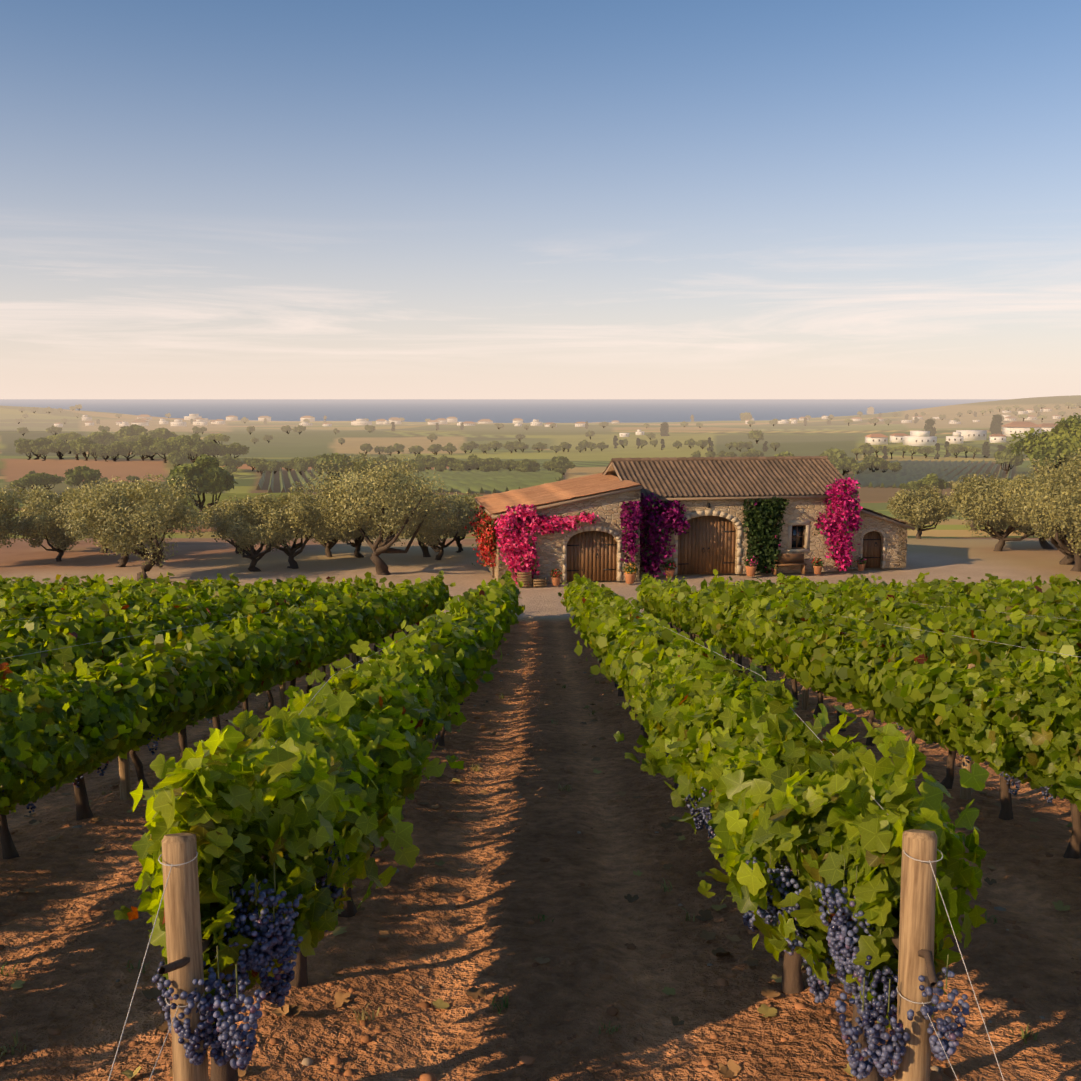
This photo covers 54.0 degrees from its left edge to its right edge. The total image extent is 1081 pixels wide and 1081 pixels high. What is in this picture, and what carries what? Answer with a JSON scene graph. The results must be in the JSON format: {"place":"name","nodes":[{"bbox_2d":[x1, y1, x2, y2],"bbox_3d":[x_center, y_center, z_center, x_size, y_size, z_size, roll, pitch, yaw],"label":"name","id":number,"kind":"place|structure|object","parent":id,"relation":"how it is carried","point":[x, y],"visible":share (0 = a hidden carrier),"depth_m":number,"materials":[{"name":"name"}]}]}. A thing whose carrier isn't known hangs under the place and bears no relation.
{"place":"outdoors","nodes":[
{"label":"outdoors","id":0,"kind":"place"},
{"bbox_2d":[0,399,1007,422],"bbox_3d":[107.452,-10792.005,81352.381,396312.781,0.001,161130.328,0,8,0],"label":"sea water","id":1,"kind":"structure","parent":0,"point":[574,410],"depth_m":6958.15,"materials":[{"name":"blue liquid"}]},
{"bbox_2d":[0,395,1080,1080],"bbox_3d":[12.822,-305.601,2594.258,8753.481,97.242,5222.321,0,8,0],"label":"ground","id":2,"kind":"structure","parent":0,"point":[466,945],"depth_m":6.97,"materials":[{"name":"soil"}]},
{"bbox_2d":[0,675,1039,1058],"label":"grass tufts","id":3,"kind":"object","parent":2,"relation":"on","point":[668,889],"visible":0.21,"depth_m":5.12,"materials":[{"name":"green plant"}]},
{"bbox_2d":[104,630,975,1080],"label":"wooden posts","id":4,"kind":"object","parent":2,"relation":"on","point":[184,916],"visible":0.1,"depth_m":3.58,"materials":[{"name":"brown wood"}]},
{"bbox_2d":[0,633,1080,1031],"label":"vine leaves","id":5,"kind":"object","parent":4,"relation":"attached to","point":[342,761],"visible":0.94,"depth_m":4.80,"materials":[{"name":"green plant"}]},
{"bbox_2d":[2,729,1015,1012],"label":"grape stems","id":6,"kind":"object","parent":5,"relation":"attached to","point":[332,847],"visible":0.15,"depth_m":3.85,"materials":[{"name":"plant"}]},
{"bbox_2d":[2,710,1053,1079],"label":"grape bunches","id":7,"kind":"object","parent":6,"relation":"hanging from","point":[278,942],"visible":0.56,"depth_m":3.76,"materials":[{"name":"food"}]},
{"bbox_2d":[1,587,1080,1080],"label":"vine wires","id":8,"kind":"object","parent":4,"relation":"attached to","point":[665,627],"visible":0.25,"depth_m":3.51,"materials":[{"name":"grey metal"}]},
{"bbox_2d":[0,614,1080,1080],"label":"vine trunks","id":9,"kind":"object","parent":2,"relation":"on","point":[792,980],"visible":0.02,"depth_m":7.47,"materials":[{"name":"brown wood"}]},
{"bbox_2d":[0,569,1080,762],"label":"vine leaves","id":10,"kind":"object","parent":9,"relation":"attached to","point":[178,679],"visible":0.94,"depth_m":14.69,"materials":[{"name":"green plant"}]},
{"bbox_2d":[0,654,1080,1080],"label":"ground clods","id":11,"kind":"object","parent":2,"relation":"on","point":[612,1010],"visible":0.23,"depth_m":5.36,"materials":[{"name":"brown soil"}]},
{"bbox_2d":[11,658,1072,1078],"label":"fallen leaves","id":12,"kind":"object","parent":2,"relation":"on","point":[733,1070],"visible":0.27,"depth_m":5.96,"materials":[{"name":"brown plant"}]},
{"bbox_2d":[9,402,1080,580],"bbox_3d":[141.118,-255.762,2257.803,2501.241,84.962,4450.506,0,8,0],"label":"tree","id":13,"kind":"object","parent":2,"relation":"on","point":[204,473],"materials":[{"name":"green plant"}]},
{"bbox_2d":[0,448,1080,566],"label":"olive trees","id":14,"kind":"object","parent":13,"relation":"attached to","point":[103,511],"visible":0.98,"depth_m":51.75,"materials":[{"name":"green plant"}]},
{"bbox_2d":[54,409,1059,445],"bbox_3d":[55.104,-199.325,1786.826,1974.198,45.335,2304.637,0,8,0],"label":"distant houses","id":15,"kind":"structure","parent":2,"relation":"on","point":[920,436],"depth_m":1652.76,"materials":[{"name":"white paint"}]},
{"bbox_2d":[54,408,1059,436],"bbox_3d":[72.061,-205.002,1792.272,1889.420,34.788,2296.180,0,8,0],"label":"distant house roofs","id":16,"kind":"structure","parent":15,"relation":"on","point":[1020,424],"depth_m":1854.94,"materials":[{"name":"orange tile"}]},
{"bbox_2d":[118,410,1059,441],"bbox_3d":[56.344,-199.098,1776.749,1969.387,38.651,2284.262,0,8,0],"label":"distant town","id":17,"kind":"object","parent":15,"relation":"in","point":[642,433],"depth_m":1657.50},
{"bbox_2d":[162,460,1012,510],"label":"distant crop rows","id":18,"kind":"object","parent":2,"relation":"on","point":[478,481],"visible":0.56,"depth_m":305.01,"materials":[{"name":"green plant"}]},
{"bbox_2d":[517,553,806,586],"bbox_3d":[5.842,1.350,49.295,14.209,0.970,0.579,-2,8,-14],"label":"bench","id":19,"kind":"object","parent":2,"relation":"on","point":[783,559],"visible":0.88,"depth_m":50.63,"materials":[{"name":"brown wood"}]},
{"bbox_2d":[465,477,862,584],"bbox_3d":[6.131,-0.717,50.858,19.221,4.633,5.750,-1,8,-9],"label":"bougainvillea","id":20,"kind":"object","parent":2,"relation":"on","point":[761,521],"visible":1,"depth_m":49.63,"materials":[{"name":"pink plant"}]},
{"bbox_2d":[492,547,839,581],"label":"climber stems","id":21,"kind":"object","parent":2,"relation":"on","point":[655,574],"visible":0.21,"depth_m":49.82,"materials":[{"name":"brown plant"}]},
{"bbox_2d":[482,487,907,582],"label":"house walls","id":22,"kind":"structure","parent":2,"relation":"on","point":[605,509],"depth_m":50.48,"materials":[{"name":"beige stone"}]},
{"bbox_2d":[475,463,914,529],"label":"roof eaves","id":23,"kind":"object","parent":22,"relation":"on","point":[611,470],"depth_m":50.07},
{"bbox_2d":[475,456,915,525],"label":"house roof tiles","id":24,"kind":"object","parent":23,"relation":"on","point":[722,476],"visible":0.83,"depth_m":52.03,"materials":[{"name":"brown tile"}]},
{"bbox_2d":[567,516,880,581],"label":"wooden doors","id":25,"kind":"structure","parent":22,"relation":"in","point":[706,532],"depth_m":50.70,"materials":[{"name":"brown wood"}]},
{"bbox_2d":[567,503,880,570],"bbox_3d":[8.992,-0.361,50.829,16.279,2.976,0.717,-2,8,-16],"label":"door hardware","id":26,"kind":"object","parent":25,"relation":"attached to","point":[708,505],"visible":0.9,"depth_m":50.76,"materials":[{"name":"black metal"}]},
{"bbox_2d":[562,510,886,582],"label":"house stone trim","id":27,"kind":"structure","parent":22,"relation":"attached to","point":[736,521],"depth_m":50.45,"materials":[{"name":"beige stone"}]},
{"bbox_2d":[551,564,864,585],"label":"terracotta pots","id":28,"kind":"object","parent":2,"relation":"on","point":[630,578],"visible":0.79,"depth_m":49.74,"materials":[{"name":"orange ceramic"}]},
{"bbox_2d":[549,555,865,577],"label":"potted plants","id":29,"kind":"object","parent":28,"relation":"on","point":[818,562],"visible":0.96,"depth_m":49.80,"materials":[{"name":"green plant"}]},
{"bbox_2d":[0,0,1080,398],"label":"sky","id":30,"kind":"structure","parent":0,"point":[200,199],"materials":[{"name":"blue"}]},
{"bbox_2d":[792,526,802,546],"bbox_3d":[12.428,-0.190,51.446,0.708,1.166,0.011,-1,8,-9],"label":"window","id":31,"kind":"structure","parent":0,"point":[800,533],"depth_m":51.45,"materials":[{"name":"black glass"}]}
]}

